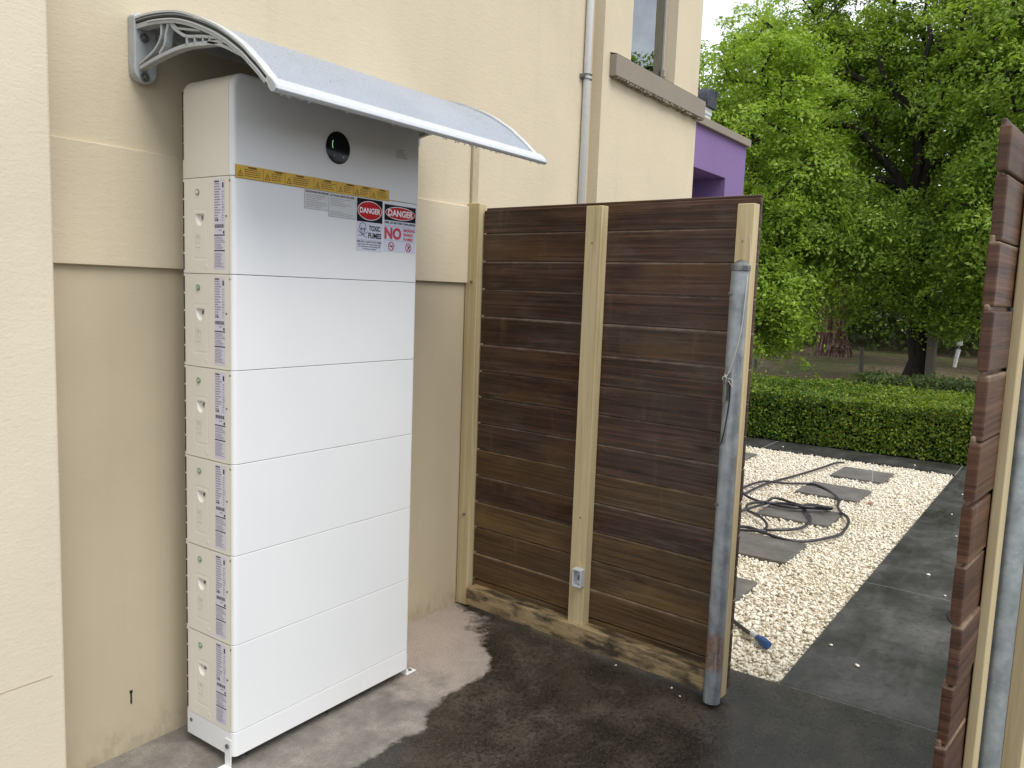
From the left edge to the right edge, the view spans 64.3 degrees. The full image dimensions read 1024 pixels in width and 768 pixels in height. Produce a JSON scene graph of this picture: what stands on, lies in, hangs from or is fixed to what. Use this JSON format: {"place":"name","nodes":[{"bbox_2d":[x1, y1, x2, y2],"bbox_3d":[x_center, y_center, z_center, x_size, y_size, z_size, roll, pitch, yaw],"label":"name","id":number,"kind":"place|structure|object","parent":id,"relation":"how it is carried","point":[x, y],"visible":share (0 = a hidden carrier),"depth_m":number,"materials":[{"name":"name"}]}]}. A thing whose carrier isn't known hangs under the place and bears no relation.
{"place":"outdoors","nodes":[
{"label":"outdoors","id":0,"kind":"place"},
{"bbox_2d":[92,602,936,767],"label":"concrete slab","id":1,"kind":"structure","parent":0,"point":[478,688],"depth_m":2.76,"materials":[{"name":"grey concrete"}]},
{"bbox_2d":[182,73,418,767],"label":"battery stack","id":2,"kind":"object","parent":1,"relation":"on","point":[299,236],"visible":1,"depth_m":2.48,"materials":[{"name":"white plastic"}]},
{"bbox_2d":[730,446,952,682],"bbox_3d":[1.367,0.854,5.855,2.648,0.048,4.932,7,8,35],"label":"gravel","id":3,"kind":"structure","parent":0,"point":[904,478],"depth_m":4.84,"materials":[{"name":"beige gravel"}]},
{"bbox_2d":[735,577,757,601],"bbox_3d":[0.962,1.026,4.160,0.460,0.039,0.390,7,8,35],"label":"stepping stone","id":4,"kind":"object","parent":3,"relation":"on","point":[744,586],"visible":0.17,"depth_m":4.10,"materials":[{"name":"concrete"}]},
{"bbox_2d":[745,452,756,460],"bbox_3d":[2.009,0.671,7.636,0.440,0.039,0.420,7,8,37],"label":"stepping stone","id":5,"kind":"object","parent":3,"relation":"on","point":[749,456],"visible":0.17,"depth_m":7.58,"materials":[{"name":"concrete"}]},
{"bbox_2d":[738,531,806,567],"bbox_3d":[1.444,0.968,4.827,0.470,0.039,0.440,7,8,35],"label":"stepping stone","id":6,"kind":"object","parent":3,"relation":"on","point":[763,548],"visible":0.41,"depth_m":4.76,"materials":[{"name":"concrete"}]},
{"bbox_2d":[734,461,849,648],"bbox_3d":[1.765,0.862,5.476,0.950,0.074,4.433,5,7,21],"label":"garden hose","id":7,"kind":"object","parent":3,"relation":"on","point":[763,642],"visible":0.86,"depth_m":5.55,"materials":[{"name":"black rubber"}]},
{"bbox_2d":[756,501,842,530],"bbox_3d":[1.974,0.902,5.589,0.470,0.039,0.420,7,8,35],"label":"stepping stone","id":8,"kind":"object","parent":3,"relation":"on","point":[824,518],"visible":0.54,"depth_m":5.52,"materials":[{"name":"concrete"}]},
{"bbox_2d":[795,481,870,504],"bbox_3d":[2.483,0.841,6.285,0.450,0.039,0.450,7,8,37],"label":"stepping stone","id":9,"kind":"object","parent":3,"relation":"on","point":[849,494],"visible":0.66,"depth_m":6.23,"materials":[{"name":"concrete"}]},
{"bbox_2d":[830,466,894,485],"bbox_3d":[2.985,0.786,6.938,0.410,0.039,0.460,7,8,36],"label":"stepping stone","id":10,"kind":"object","parent":3,"relation":"on","point":[854,474],"visible":0.69,"depth_m":6.88,"materials":[{"name":"concrete"}]},
{"bbox_2d":[868,462,873,504],"bbox_3d":[2.626,0.726,5.937,0.028,0.304,0.056,7,8,35],"label":"marker stake","id":11,"kind":"object","parent":3,"relation":"on","point":[870,503],"visible":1,"depth_m":5.95,"materials":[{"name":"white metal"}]},
{"bbox_2d":[699,0,997,185],"label":"sky","id":12,"kind":"structure","parent":0,"point":[712,9],"materials":[{"name":"white"}]},
{"bbox_2d":[746,437,965,731],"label":"path","id":13,"kind":"structure","parent":0,"point":[887,629],"depth_m":3.69,"materials":[{"name":"concrete"}]},
{"bbox_2d":[751,309,978,385],"bbox_3d":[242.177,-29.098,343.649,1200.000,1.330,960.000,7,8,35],"label":"ground","id":14,"kind":"structure","parent":0,"point":[825,367],"depth_m":21.12,"materials":[{"name":"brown plant"}]},
{"bbox_2d":[0,0,750,767],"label":"house","id":15,"kind":"structure","parent":14,"relation":"on","point":[92,544],"depth_m":2.44,"materials":[{"name":"beige paint"}]},
{"bbox_2d":[128,10,546,164],"bbox_3d":[-0.471,-0.905,2.587,0.652,0.289,1.201,7,8,35],"label":"awning","id":16,"kind":"object","parent":15,"relation":"attached to","point":[287,72],"visible":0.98,"depth_m":2.27,"materials":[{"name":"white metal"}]},
{"bbox_2d":[456,203,486,604],"bbox_3d":[-0.187,0.110,3.672,0.064,1.812,0.064,7,8,35],"label":"timber jamb","id":17,"kind":"object","parent":15,"relation":"attached to","point":[470,404],"visible":0.91,"depth_m":3.65,"materials":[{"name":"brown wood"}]},
{"bbox_2d":[466,194,762,704],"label":"timber gate","id":18,"kind":"structure","parent":17,"relation":"attached to","point":[616,348],"depth_m":3.17,"materials":[{"name":"brown wood"}]},
{"bbox_2d":[578,0,593,203],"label":"conduit pipe","id":19,"kind":"object","parent":15,"relation":"attached to","point":[585,76],"visible":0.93,"depth_m":4.23,"materials":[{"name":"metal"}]},
{"bbox_2d":[631,0,669,78],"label":"window","id":20,"kind":"structure","parent":15,"relation":"in","point":[650,17],"depth_m":4.84,"materials":[{"name":"clear glass"}]},
{"bbox_2d":[752,353,756,367],"bbox_3d":[5.563,-0.557,18.655,0.115,0.407,0.107,7,8,35],"label":"fence post","id":21,"kind":"object","parent":14,"relation":"on","point":[754,365],"visible":0.54,"depth_m":18.62,"materials":[{"name":"grey wood"}]},
{"bbox_2d":[699,40,813,266],"bbox_3d":[6.925,-6.077,26.334,8.778,9.766,8.287,7,8,35],"label":"shade tree","id":22,"kind":"object","parent":14,"relation":"on","point":[705,62],"visible":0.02,"depth_m":25.71,"materials":[{"name":"green plant"}]},
{"bbox_2d":[698,0,874,375],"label":"elm tree","id":23,"kind":"object","parent":14,"relation":"on","point":[782,281],"visible":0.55,"depth_m":13.84,"materials":[{"name":"green plant"}]},
{"bbox_2d":[711,0,943,356],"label":"gum tree","id":24,"kind":"object","parent":14,"relation":"on","point":[830,340],"visible":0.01,"depth_m":22.98,"materials":[{"name":"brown plant"}]},
{"bbox_2d":[746,366,974,465],"bbox_3d":[3.577,0.251,9.144,7.051,0.688,2.115,7,8,35],"label":"box hedge","id":25,"kind":"object","parent":14,"relation":"on","point":[911,422],"visible":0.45,"depth_m":8.18,"materials":[{"name":"green plant"}]},
{"bbox_2d":[858,348,863,372],"bbox_3d":[7.470,-0.459,17.427,0.124,0.625,0.117,7,8,35],"label":"fence post","id":26,"kind":"object","parent":14,"relation":"on","point":[861,360],"visible":0.79,"depth_m":17.39,"materials":[{"name":"grey wood"}]},
{"bbox_2d":[787,348,968,372],"bbox_3d":[7.628,-0.531,17.303,4.900,0.320,0.004,7,8,35],"label":"wire fence","id":27,"kind":"object","parent":26,"relation":"attached to","point":[883,357],"visible":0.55,"depth_m":17.22,"materials":[{"name":"metal"}]},
{"bbox_2d":[760,212,981,354],"bbox_3d":[12.444,-5.136,30.277,29.283,7.288,10.812,7,8,35],"label":"wood","id":28,"kind":"object","parent":14,"relation":"on","point":[891,325],"visible":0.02,"depth_m":26.45,"materials":[{"name":"green plant"}]},
{"bbox_2d":[723,0,1023,377],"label":"elm tree","id":29,"kind":"object","parent":14,"relation":"on","point":[903,207],"visible":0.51,"depth_m":15.18,"materials":[{"name":"green plant"}]},
{"bbox_2d":[853,364,975,398],"bbox_3d":[7.449,0.064,13.042,3.654,0.466,0.695,7,8,35],"label":"box hedge","id":30,"kind":"object","parent":14,"relation":"on","point":[935,383],"visible":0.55,"depth_m":13.37,"materials":[{"name":"green plant"}]},
{"bbox_2d":[924,331,937,381],"bbox_3d":[8.123,-0.481,15.789,0.210,1.085,0.204,7,8,35],"label":"fence post","id":31,"kind":"object","parent":14,"relation":"on","point":[930,361],"visible":0.64,"depth_m":15.72,"materials":[{"name":"grey wood"}]},
{"bbox_2d":[868,5,1021,288],"bbox_3d":[12.174,-4.932,18.599,8.247,9.621,8.635,7,8,35],"label":"shade tree","id":32,"kind":"object","parent":14,"relation":"on","point":[936,158],"depth_m":19.43,"materials":[{"name":"green plant"}]},
{"bbox_2d":[886,0,1023,323],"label":"elm tree","id":33,"kind":"object","parent":14,"relation":"on","point":[992,112],"visible":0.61,"depth_m":13.57,"materials":[{"name":"green plant"}]},
{"bbox_2d":[953,339,962,366],"bbox_3d":[9.385,-0.657,17.148,0.145,0.624,0.084,7,8,35],"label":"marker post","id":34,"kind":"object","parent":14,"relation":"on","point":[957,353],"visible":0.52,"depth_m":17.13,"materials":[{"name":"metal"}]},
{"bbox_3d":[1.719,0.282,2.525,0.100,1.960,0.100,7,8,35],"label":"gate post","id":35,"kind":"object","parent":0,"visible":0},
{"bbox_2d":[933,118,1023,767],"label":"timber gate","id":36,"kind":"structure","parent":35,"relation":"attached to","point":[981,719],"depth_m":1.59,"materials":[{"name":"red wood"}]}
]}

